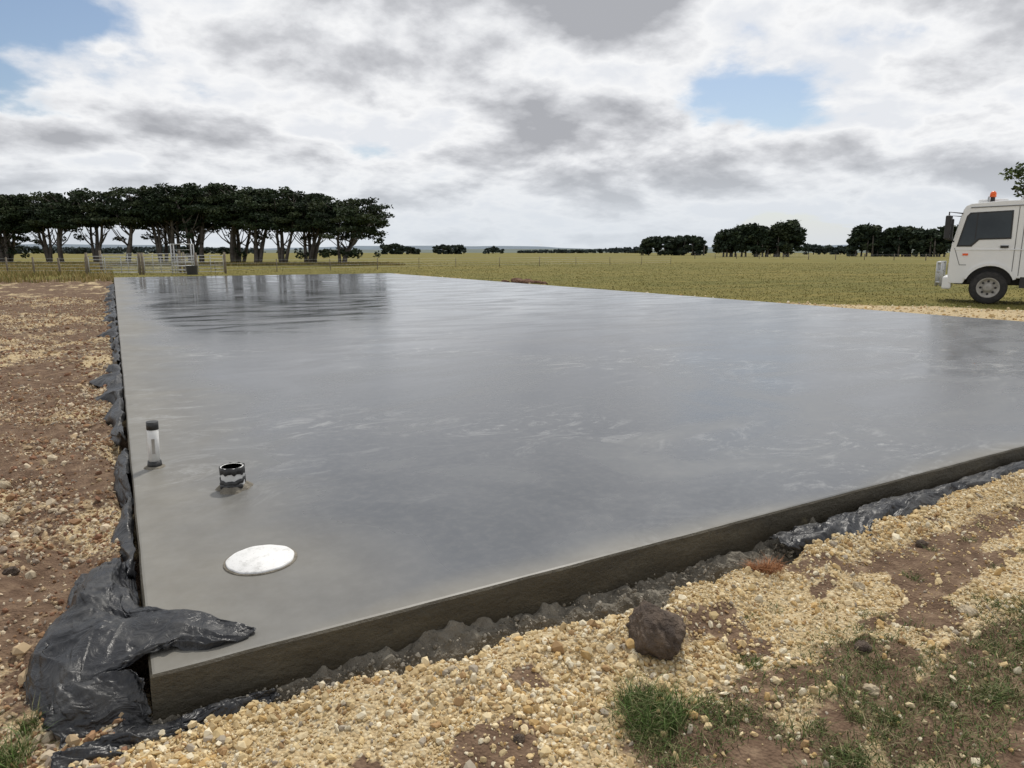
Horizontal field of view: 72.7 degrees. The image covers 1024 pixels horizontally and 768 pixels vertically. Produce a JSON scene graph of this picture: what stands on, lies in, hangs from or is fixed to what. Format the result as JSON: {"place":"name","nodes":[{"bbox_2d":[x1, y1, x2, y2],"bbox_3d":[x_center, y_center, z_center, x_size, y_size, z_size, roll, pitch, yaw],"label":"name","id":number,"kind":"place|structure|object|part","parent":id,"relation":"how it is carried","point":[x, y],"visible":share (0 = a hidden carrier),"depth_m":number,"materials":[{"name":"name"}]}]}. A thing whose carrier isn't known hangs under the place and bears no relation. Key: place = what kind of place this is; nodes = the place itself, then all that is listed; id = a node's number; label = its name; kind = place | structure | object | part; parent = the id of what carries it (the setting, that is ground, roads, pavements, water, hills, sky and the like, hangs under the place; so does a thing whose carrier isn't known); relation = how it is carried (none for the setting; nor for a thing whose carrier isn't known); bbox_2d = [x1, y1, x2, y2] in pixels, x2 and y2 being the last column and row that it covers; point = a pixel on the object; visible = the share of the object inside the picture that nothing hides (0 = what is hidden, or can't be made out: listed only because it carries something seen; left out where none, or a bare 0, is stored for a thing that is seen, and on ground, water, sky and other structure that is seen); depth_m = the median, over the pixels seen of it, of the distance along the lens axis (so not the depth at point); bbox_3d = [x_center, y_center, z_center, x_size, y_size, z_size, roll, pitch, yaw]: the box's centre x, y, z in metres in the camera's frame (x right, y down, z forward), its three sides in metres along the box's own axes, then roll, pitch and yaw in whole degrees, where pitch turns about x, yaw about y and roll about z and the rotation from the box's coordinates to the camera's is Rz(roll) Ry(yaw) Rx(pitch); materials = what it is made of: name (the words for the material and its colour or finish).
{"place":"outdoors","nodes":[
{"label":"outdoors","id":0,"kind":"place"},
{"bbox_2d":[18,244,846,250],"bbox_3d":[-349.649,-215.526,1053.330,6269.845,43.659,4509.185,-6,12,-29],"label":"hills","id":1,"kind":"structure","parent":0,"point":[357,247],"depth_m":2905.48,"materials":[{"name":"green plant"}]},
{"bbox_2d":[27,249,949,252],"bbox_3d":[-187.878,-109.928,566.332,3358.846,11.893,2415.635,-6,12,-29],"label":"hills","id":2,"kind":"structure","parent":0,"point":[467,250],"depth_m":1522.78,"materials":[{"name":"green plant"}]},
{"bbox_2d":[0,253,1023,767],"bbox_3d":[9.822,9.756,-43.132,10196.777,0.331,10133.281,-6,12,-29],"label":"ground","id":3,"kind":"structure","parent":0,"point":[760,751],"depth_m":3.18,"materials":[{"name":"beige gravel"}]},
{"bbox_2d":[0,480,10,488],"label":"limestone rock","id":4,"kind":"object","parent":3,"relation":"on","point":[4,484],"visible":0.86,"depth_m":4.63,"materials":[{"name":"beige stone"}]},
{"bbox_2d":[0,513,10,526],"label":"limestone rock","id":5,"kind":"object","parent":3,"relation":"on","point":[5,519],"visible":0.93,"depth_m":4.07,"materials":[{"name":"beige stone"}]},
{"bbox_2d":[2,566,19,575],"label":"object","id":6,"kind":"object","parent":3,"relation":"on","point":[12,570],"visible":0.89,"depth_m":3.37,"materials":[{"name":"stone"}]},
{"bbox_2d":[0,196,25,232],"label":"cypress tree","id":7,"kind":"object","parent":3,"relation":"on","point":[8,220],"visible":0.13,"depth_m":84.86,"materials":[{"name":"green plant"}]},
{"bbox_2d":[0,194,43,261],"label":"cypress tree","id":8,"kind":"object","parent":3,"relation":"on","point":[13,247],"visible":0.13,"depth_m":91.05,"materials":[{"name":"green plant"}]},
{"bbox_2d":[0,194,45,262],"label":"cypress tree","id":9,"kind":"object","parent":3,"relation":"on","point":[5,227],"visible":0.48,"depth_m":83.48,"materials":[{"name":"green plant"}]},
{"bbox_2d":[3,697,50,736],"bbox_3d":[-1.599,1.104,2.293,0.171,0.086,0.184,3,11,16],"label":"grass tuft","id":10,"kind":"object","parent":3,"relation":"on","point":[34,721],"visible":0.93,"depth_m":2.29,"materials":[{"name":"green plant"}]},
{"bbox_2d":[0,715,55,767],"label":"grass tuft","id":11,"kind":"object","parent":3,"relation":"on","point":[12,752],"visible":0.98,"depth_m":2.16,"materials":[{"name":"green plant"}]},
{"bbox_2d":[4,193,82,261],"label":"cypress tree","id":12,"kind":"object","parent":3,"relation":"on","point":[26,202],"visible":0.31,"depth_m":83.78,"materials":[{"name":"green plant"}]},
{"bbox_2d":[5,257,86,274],"bbox_3d":[-35.410,-7.948,47.606,12.625,1.480,0.182,0,11,-1],"label":"wire fence","id":13,"kind":"object","parent":3,"relation":"on","point":[59,267],"visible":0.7,"depth_m":47.56,"materials":[{"name":"brown wood"}]},
{"bbox_2d":[17,191,100,262],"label":"cypress tree","id":14,"kind":"object","parent":3,"relation":"on","point":[52,208],"visible":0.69,"depth_m":82.04,"materials":[{"name":"green plant"}]},
{"bbox_2d":[46,188,125,261],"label":"cypress tree","id":15,"kind":"object","parent":3,"relation":"on","point":[68,220],"visible":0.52,"depth_m":82.75,"materials":[{"name":"green plant"}]},
{"bbox_2d":[84,253,141,274],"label":"steel gate","id":16,"kind":"structure","parent":3,"relation":"on","point":[87,259],"depth_m":47.48,"materials":[{"name":"grey metal"}]},
{"bbox_2d":[79,186,153,261],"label":"cypress tree","id":17,"kind":"object","parent":3,"relation":"on","point":[105,218],"visible":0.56,"depth_m":81.42,"materials":[{"name":"green plant"}]},
{"bbox_2d":[15,245,259,253],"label":"distant tree line","id":18,"kind":"object","parent":3,"relation":"on","point":[87,250],"visible":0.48,"depth_m":584.89,"materials":[{"name":"green plant"}]},
{"bbox_2d":[98,251,181,271],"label":"steel gate","id":19,"kind":"structure","parent":3,"relation":"on","point":[101,261],"depth_m":50.29,"materials":[{"name":"grey metal"}]},
{"bbox_2d":[112,185,195,261],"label":"cypress tree","id":20,"kind":"object","parent":3,"relation":"on","point":[158,238],"visible":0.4,"depth_m":82.42,"materials":[{"name":"green plant"}]},
{"bbox_2d":[140,253,196,274],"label":"steel gate","id":21,"kind":"structure","parent":3,"relation":"on","point":[143,266],"depth_m":47.69,"materials":[{"name":"grey metal"}]},
{"bbox_2d":[121,185,216,262],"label":"cypress tree","id":22,"kind":"object","parent":3,"relation":"on","point":[170,234],"visible":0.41,"depth_m":83.14,"materials":[{"name":"green plant"}]},
{"bbox_2d":[170,244,194,273],"bbox_3d":[-23.043,-8.748,48.724,1.380,2.110,0.880,-2,11,-12],"label":"cattle crush","id":23,"kind":"object","parent":3,"relation":"on","point":[175,265],"visible":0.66,"depth_m":48.40,"materials":[{"name":"metal"}]},
{"bbox_2d":[147,182,236,262],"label":"cypress tree","id":24,"kind":"object","parent":3,"relation":"on","point":[194,191],"visible":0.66,"depth_m":82.19,"materials":[{"name":"green plant"}]},
{"bbox_2d":[186,266,197,274],"bbox_3d":[-21.897,-7.775,47.592,0.760,0.620,0.760,-6,12,-29],"label":"water trough","id":25,"kind":"object","parent":3,"relation":"on","point":[191,270],"visible":0.96,"depth_m":47.31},
{"bbox_2d":[156,224,229,260],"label":"cypress tree","id":26,"kind":"object","parent":3,"relation":"on","point":[226,251],"visible":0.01,"depth_m":92.72,"materials":[{"name":"green plant"}]},
{"bbox_2d":[182,252,226,273],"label":"steel gate","id":27,"kind":"structure","parent":3,"relation":"on","point":[224,268],"depth_m":50.33,"materials":[{"name":"grey metal"}]},
{"bbox_2d":[193,183,267,261],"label":"cypress tree","id":28,"kind":"object","parent":3,"relation":"on","point":[222,187],"visible":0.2,"depth_m":84.40,"materials":[{"name":"green plant"}]},
{"bbox_2d":[204,186,267,261],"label":"cypress tree","id":29,"kind":"object","parent":3,"relation":"on","point":[238,246],"depth_m":91.81,"materials":[{"name":"green plant"}]},
{"bbox_2d":[203,188,286,261],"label":"cypress tree","id":30,"kind":"object","parent":3,"relation":"on","point":[247,203],"visible":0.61,"depth_m":81.87,"materials":[{"name":"green plant"}]},
{"bbox_2d":[235,186,312,262],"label":"cypress tree","id":31,"kind":"object","parent":3,"relation":"on","point":[293,197],"visible":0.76,"depth_m":82.47,"materials":[{"name":"green plant"}]},
{"bbox_2d":[264,193,343,262],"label":"cypress tree","id":32,"kind":"object","parent":3,"relation":"on","point":[286,228],"visible":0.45,"depth_m":84.35,"materials":[{"name":"green plant"}]},
{"bbox_2d":[289,193,342,261],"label":"cypress tree","id":33,"kind":"object","parent":3,"relation":"on","point":[316,249],"visible":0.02,"depth_m":91.88,"materials":[{"name":"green plant"}]},
{"bbox_2d":[295,197,394,263],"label":"cypress tree","id":34,"kind":"object","parent":3,"relation":"on","point":[348,216],"visible":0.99,"depth_m":82.03,"materials":[{"name":"green plant"}]},
{"bbox_2d":[379,243,420,253],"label":"distant trees","id":35,"kind":"object","parent":3,"relation":"on","point":[397,248],"visible":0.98,"depth_m":460.44,"materials":[{"name":"green plant"}]},
{"bbox_2d":[214,257,670,272],"bbox_3d":[-1.858,-12.300,70.973,57.093,1.320,3.463,-10,14,-42],"label":"wire fence","id":36,"kind":"object","parent":3,"relation":"on","point":[377,261],"visible":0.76,"depth_m":64.88,"materials":[{"name":"grey metal"}]},
{"bbox_2d":[432,244,466,253],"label":"distant trees","id":37,"kind":"object","parent":3,"relation":"on","point":[453,249],"visible":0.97,"depth_m":504.35,"materials":[{"name":"green plant"}]},
{"bbox_2d":[446,665,458,673],"bbox_3d":[-0.216,1.030,2.504,0.051,0.036,0.040,2,11,11],"label":"limestone rock","id":38,"kind":"object","parent":3,"relation":"on","point":[451,668],"visible":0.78,"depth_m":2.49,"materials":[{"name":"beige stone"}]},
{"bbox_2d":[153,540,795,724],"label":"concrete crumbs","id":39,"kind":"object","parent":3,"relation":"on","point":[672,583],"visible":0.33,"depth_m":2.96,"materials":[{"name":"grey concrete"}]},
{"bbox_2d":[149,517,815,724],"bbox_3d":[5.860,0.514,6.149,16.296,0.327,0.341,-6,12,-29],"label":"concrete footing spill","id":40,"kind":"object","parent":3,"relation":"on","point":[452,630],"visible":0.29,"depth_m":3.00,"materials":[{"name":"grey concrete"}]},
{"bbox_2d":[482,246,504,253],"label":"distant trees","id":41,"kind":"object","parent":3,"relation":"on","point":[492,249],"visible":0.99,"depth_m":634.96,"materials":[{"name":"green plant"}]},
{"bbox_2d":[0,261,1023,309],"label":"pasture grass","id":42,"kind":"structure","parent":3,"relation":"on","point":[19,270],"depth_m":45.98,"materials":[{"name":"green plant"}]},
{"bbox_2d":[513,733,524,744],"bbox_3d":[0.021,1.124,2.200,0.038,0.034,0.043,8,13,35],"label":"dirt clod","id":43,"kind":"object","parent":3,"relation":"on","point":[518,738],"visible":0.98,"depth_m":2.19,"materials":[{"name":"brown soil"}]},
{"bbox_2d":[23,284,1023,767],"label":"black plastic sheet","id":44,"kind":"object","parent":3,"relation":"on","point":[101,632],"visible":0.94,"depth_m":2.54,"materials":[{"name":"black plastic"}]},
{"bbox_2d":[501,278,547,283],"bbox_3d":[0.738,-5.112,34.779,0.997,0.347,3.156,-10,15,-43],"label":"dirt heap","id":45,"kind":"object","parent":3,"relation":"on","point":[519,280],"visible":0.66,"depth_m":34.54,"materials":[{"name":"red soil"}]},
{"bbox_2d":[114,273,1023,720],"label":"concrete slab","id":46,"kind":"structure","parent":3,"relation":"on","point":[418,455],"depth_m":5.37,"materials":[{"name":"grey concrete"}]},
{"bbox_2d":[143,420,165,469],"bbox_3d":[-2.363,0.408,4.585,0.150,0.330,0.150,-4,12,-29],"label":"pvc riser pipe","id":47,"kind":"object","parent":46,"relation":"on","point":[154,462],"visible":0.98,"depth_m":4.56,"materials":[{"name":"plastic"}]},
{"bbox_2d":[215,462,252,494],"bbox_3d":[-1.683,0.568,4.175,0.222,0.168,0.225,0,11,0],"label":"taped drain pipe","id":48,"kind":"object","parent":46,"relation":"on","point":[233,479],"visible":1,"depth_m":4.13,"materials":[{"name":"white plastic"}]},
{"bbox_2d":[223,545,296,575],"bbox_3d":[-1.162,0.818,3.217,0.324,0.033,0.324,-6,12,-29],"label":"inspection lid","id":49,"kind":"object","parent":46,"relation":"on","point":[259,560],"visible":0.98,"depth_m":3.18,"materials":[{"name":"plastic"}]},
{"bbox_2d":[517,246,640,252],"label":"distant tree line","id":50,"kind":"object","parent":3,"relation":"on","point":[622,250],"visible":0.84,"depth_m":967.00,"materials":[{"name":"green plant"}]},
{"bbox_2d":[595,661,708,738],"bbox_3d":[0.471,1.060,2.323,0.426,0.126,0.412,4,12,22],"label":"grass tuft","id":51,"kind":"object","parent":3,"relation":"on","point":[647,701],"visible":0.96,"depth_m":2.31,"materials":[{"name":"green plant"}]},
{"bbox_2d":[626,600,685,660],"bbox_3d":[0.563,0.976,2.732,0.233,0.227,0.286,2,11,11],"label":"dirt clod","id":52,"kind":"object","parent":3,"relation":"on","point":[659,633],"visible":1,"depth_m":2.64,"materials":[{"name":"brown soil"}]},
{"bbox_2d":[626,729,693,767],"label":"grass tuft","id":53,"kind":"object","parent":3,"relation":"on","point":[655,746],"visible":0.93,"depth_m":2.14,"materials":[{"name":"green plant"}]},
{"bbox_2d":[637,235,707,255],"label":"distant trees","id":54,"kind":"object","parent":3,"relation":"on","point":[677,245],"visible":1,"depth_m":310.77,"materials":[{"name":"green plant"}]},
{"bbox_2d":[687,688,750,726],"bbox_3d":[0.698,1.092,2.344,0.236,0.063,0.216,3,11,15],"label":"grass tuft","id":55,"kind":"object","parent":3,"relation":"on","point":[719,710],"visible":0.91,"depth_m":2.35,"materials":[{"name":"green plant"}]},
{"bbox_2d":[724,646,766,670],"bbox_3d":[0.902,1.060,2.655,0.175,0.054,0.174,-9,14,-39],"label":"grass tuft","id":56,"kind":"object","parent":3,"relation":"on","point":[753,664],"visible":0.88,"depth_m":2.66,"materials":[{"name":"green plant"}]},
{"bbox_2d":[711,219,807,256],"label":"distant trees","id":57,"kind":"object","parent":3,"relation":"on","point":[777,238],"visible":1,"depth_m":218.64,"materials":[{"name":"green plant"}]},
{"bbox_2d":[732,550,790,574],"bbox_3d":[1.219,0.907,3.341,0.271,0.184,0.305,8,14,38],"label":"dried weed","id":58,"kind":"object","parent":3,"relation":"on","point":[768,566],"visible":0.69,"depth_m":3.30,"materials":[{"name":"brown plant"}]},
{"bbox_2d":[694,254,926,260],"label":"wire fence","id":59,"kind":"object","parent":3,"relation":"on","point":[759,255],"visible":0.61,"depth_m":136.24,"materials":[{"name":"grey metal"}]},
{"bbox_2d":[802,243,846,254],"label":"distant trees","id":60,"kind":"object","parent":3,"relation":"on","point":[819,249],"visible":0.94,"depth_m":428.28,"materials":[{"name":"green plant"}]},
{"bbox_2d":[853,582,865,590],"bbox_3d":[1.612,0.941,3.232,0.054,0.047,0.051,1,11,3],"label":"limestone rock","id":61,"kind":"object","parent":3,"relation":"on","point":[860,586],"visible":0.97,"depth_m":3.22,"materials":[{"name":"beige stone"}]},
{"bbox_2d":[854,640,872,653],"bbox_3d":[1.382,1.038,2.739,0.066,0.055,0.068,6,12,27],"label":"dirt clod","id":62,"kind":"object","parent":3,"relation":"on","point":[863,646],"visible":0.96,"depth_m":2.72,"materials":[{"name":"brown soil"}]},
{"bbox_2d":[862,683,879,696],"bbox_3d":[1.262,1.075,2.441,0.053,0.046,0.062,-4,12,-21],"label":"limestone rock","id":63,"kind":"object","parent":3,"relation":"on","point":[873,689],"visible":0.91,"depth_m":2.43,"materials":[{"name":"beige stone"}]},
{"bbox_2d":[846,222,957,256],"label":"distant trees","id":64,"kind":"object","parent":3,"relation":"on","point":[897,241],"visible":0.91,"depth_m":229.50,"materials":[{"name":"green plant"}]},
{"bbox_2d":[915,539,927,547],"bbox_3d":[2.162,0.846,3.673,0.072,0.051,0.055,-8,14,-37],"label":"dirt clod","id":65,"kind":"object","parent":3,"relation":"on","point":[921,543],"visible":0.93,"depth_m":3.66,"materials":[{"name":"brown soil"}]},
{"bbox_2d":[956,605,979,617],"bbox_3d":[1.970,0.986,3.010,0.076,0.062,0.086,-6,12,-29],"label":"limestone rock","id":66,"kind":"object","parent":3,"relation":"on","point":[969,610],"visible":0.8,"depth_m":2.98,"materials":[{"name":"beige stone"}]},
{"bbox_2d":[934,191,1023,303],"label":"service truck","id":67,"kind":"object","parent":3,"relation":"on","point":[986,260],"visible":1,"depth_m":20.74,"materials":[{"name":"white paint"}]},
{"bbox_3d":[14.051,-4.613,20.645,1.250,0.950,0.063,7,13,33],"label":"door window","id":68,"kind":"part","parent":67,"relation":"part of","materials":[{"name":"grey glass"}]},
{"bbox_2d":[998,162,1023,196],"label":"gum tree","id":69,"kind":"object","parent":3,"relation":"on","point":[1018,174],"visible":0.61,"depth_m":47.24,"materials":[{"name":"green plant"}]},
{"bbox_2d":[0,275,1023,767],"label":"gravel","id":70,"kind":"structure","parent":0,"point":[214,731],"depth_m":2.67,"materials":[{"name":"beige gravel"}]},
{"bbox_2d":[0,0,1023,248],"label":"sky","id":71,"kind":"structure","parent":0,"point":[584,124],"materials":[{"name":"white"}]},
{"bbox_2d":[561,520,1023,767],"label":"grass","id":72,"kind":"structure","parent":0,"point":[1000,694],"depth_m":2.36,"materials":[{"name":"green plant"}]}
]}

